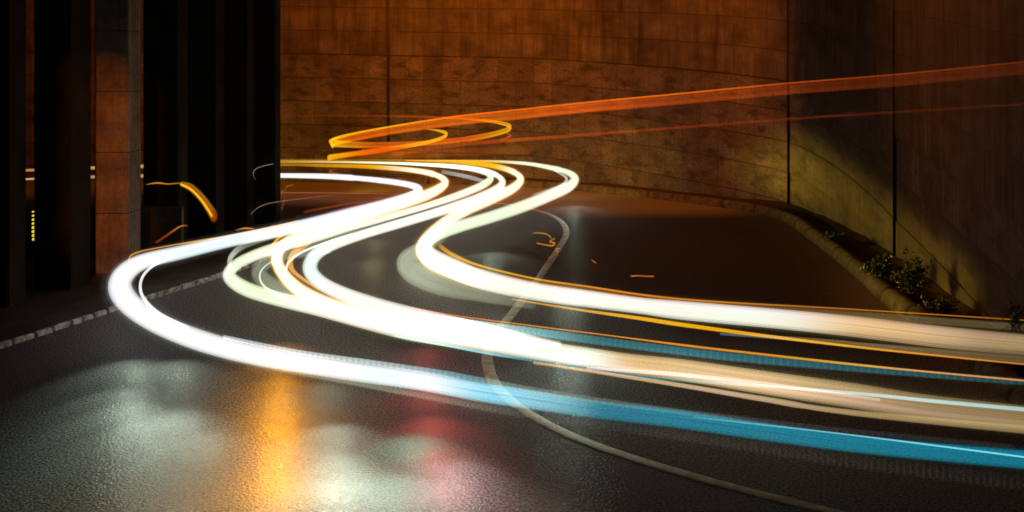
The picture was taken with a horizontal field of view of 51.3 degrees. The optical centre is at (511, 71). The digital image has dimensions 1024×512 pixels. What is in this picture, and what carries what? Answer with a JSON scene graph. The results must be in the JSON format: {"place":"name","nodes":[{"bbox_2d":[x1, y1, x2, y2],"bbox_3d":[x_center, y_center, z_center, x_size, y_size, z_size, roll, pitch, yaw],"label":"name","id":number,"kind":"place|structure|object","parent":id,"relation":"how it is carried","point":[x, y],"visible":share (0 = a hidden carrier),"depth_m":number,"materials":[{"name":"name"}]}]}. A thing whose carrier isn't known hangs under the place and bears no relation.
{"place":"outdoors","nodes":[
{"label":"outdoors","id":0,"kind":"place"},
{"bbox_2d":[0,224,272,340],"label":"pavement","id":1,"kind":"structure","parent":0,"point":[34,309],"depth_m":27.52,"materials":[{"name":"concrete"}]},
{"bbox_2d":[0,0,26,306],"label":"pier","id":2,"kind":"structure","parent":1,"relation":"on","point":[13,162],"depth_m":24.54,"materials":[{"name":"concrete"}]},
{"bbox_2d":[33,0,91,289],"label":"pier","id":3,"kind":"structure","parent":1,"relation":"on","point":[62,144],"depth_m":26.24,"materials":[{"name":"concrete"}]},
{"bbox_2d":[26,206,183,257],"bbox_3d":[-15.400,4.650,30.900,11.600,1.460,0.350,0,0,-2],"label":"barrier","id":4,"kind":"object","parent":1,"relation":"on","point":[162,231],"visible":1,"depth_m":30.90,"materials":[{"name":"metal"}]},
{"bbox_2d":[94,0,140,273],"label":"pier","id":5,"kind":"structure","parent":1,"relation":"on","point":[117,91],"depth_m":28.39,"materials":[{"name":"concrete"}]},
{"bbox_2d":[143,0,187,245],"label":"pier","id":6,"kind":"structure","parent":1,"relation":"on","point":[165,102],"depth_m":32.12,"materials":[{"name":"concrete"}]},
{"bbox_2d":[188,0,224,237],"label":"pier","id":7,"kind":"structure","parent":1,"relation":"on","point":[206,87],"depth_m":34.49,"materials":[{"name":"concrete"}]},
{"bbox_2d":[224,0,253,229],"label":"pier","id":8,"kind":"structure","parent":1,"relation":"on","point":[239,114],"depth_m":36.23,"materials":[{"name":"concrete"}]},
{"bbox_2d":[254,0,280,223],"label":"pier","id":9,"kind":"structure","parent":1,"relation":"on","point":[267,111],"depth_m":37.75,"materials":[{"name":"concrete"}]},
{"bbox_2d":[0,180,1023,511],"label":"road","id":10,"kind":"structure","parent":0,"point":[326,356],"depth_m":19.02,"materials":[{"name":"grey asphalt"}]},
{"bbox_2d":[0,224,277,348],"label":"kerb","id":11,"kind":"structure","parent":10,"relation":"on","point":[38,333],"depth_m":25.18,"materials":[{"name":"stone"}]},
{"bbox_2d":[26,174,1023,416],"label":"kerb","id":12,"kind":"structure","parent":10,"relation":"on","point":[1002,379],"depth_m":30.44,"materials":[{"name":"concrete"}]},
{"bbox_2d":[373,198,844,511],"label":"lane line","id":13,"kind":"object","parent":10,"relation":"on","point":[500,390],"visible":1,"depth_m":17.00,"materials":[{"name":"paint"}]},
{"bbox_2d":[26,171,1023,378],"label":"planting strip","id":14,"kind":"object","parent":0,"point":[973,324],"visible":0.36,"depth_m":30.85,"materials":[{"name":"soil"}]},
{"bbox_2d":[821,231,842,243],"bbox_3d":[9.897,5.167,33.043,0.686,0.478,0.983,0,0,19],"label":"shrub","id":15,"kind":"object","parent":14,"relation":"on","point":[826,237],"visible":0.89,"depth_m":32.97,"materials":[{"name":"green plant"}]},
{"bbox_2d":[859,250,904,279],"bbox_3d":[9.394,4.952,27.151,1.160,0.829,1.113,0,0,38],"label":"shrub","id":16,"kind":"object","parent":14,"relation":"on","point":[880,269],"visible":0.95,"depth_m":27.02,"materials":[{"name":"green plant"}]},
{"bbox_2d":[890,247,936,296],"bbox_3d":[9.493,4.737,25.206,1.093,1.126,1.001,0,0,30],"label":"shrub","id":17,"kind":"object","parent":14,"relation":"on","point":[912,280],"visible":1,"depth_m":25.13,"materials":[{"name":"green plant"}]},
{"bbox_2d":[918,293,960,316],"bbox_3d":[9.381,5.095,23.357,0.865,0.570,0.816,0,0,0],"label":"shrub","id":18,"kind":"object","parent":14,"relation":"on","point":[942,306],"visible":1,"depth_m":23.27,"materials":[{"name":"green plant"}]},
{"bbox_2d":[995,294,1023,371],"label":"shrub","id":19,"kind":"object","parent":14,"relation":"on","point":[1014,344],"visible":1,"depth_m":18.85,"materials":[{"name":"green plant"}]},
{"label":"ground","id":20,"kind":"structure","parent":0,"visible":0},
{"bbox_2d":[26,0,1023,338],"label":"retaining wall","id":21,"kind":"structure","parent":20,"relation":"on","point":[894,126],"depth_m":45.62,"materials":[{"name":"concrete"}]},
{"bbox_2d":[386,0,389,141],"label":"drainpipe","id":22,"kind":"object","parent":21,"relation":"attached to","point":[388,71],"visible":1,"depth_m":53.66,"materials":[{"name":"metal"}]}
]}

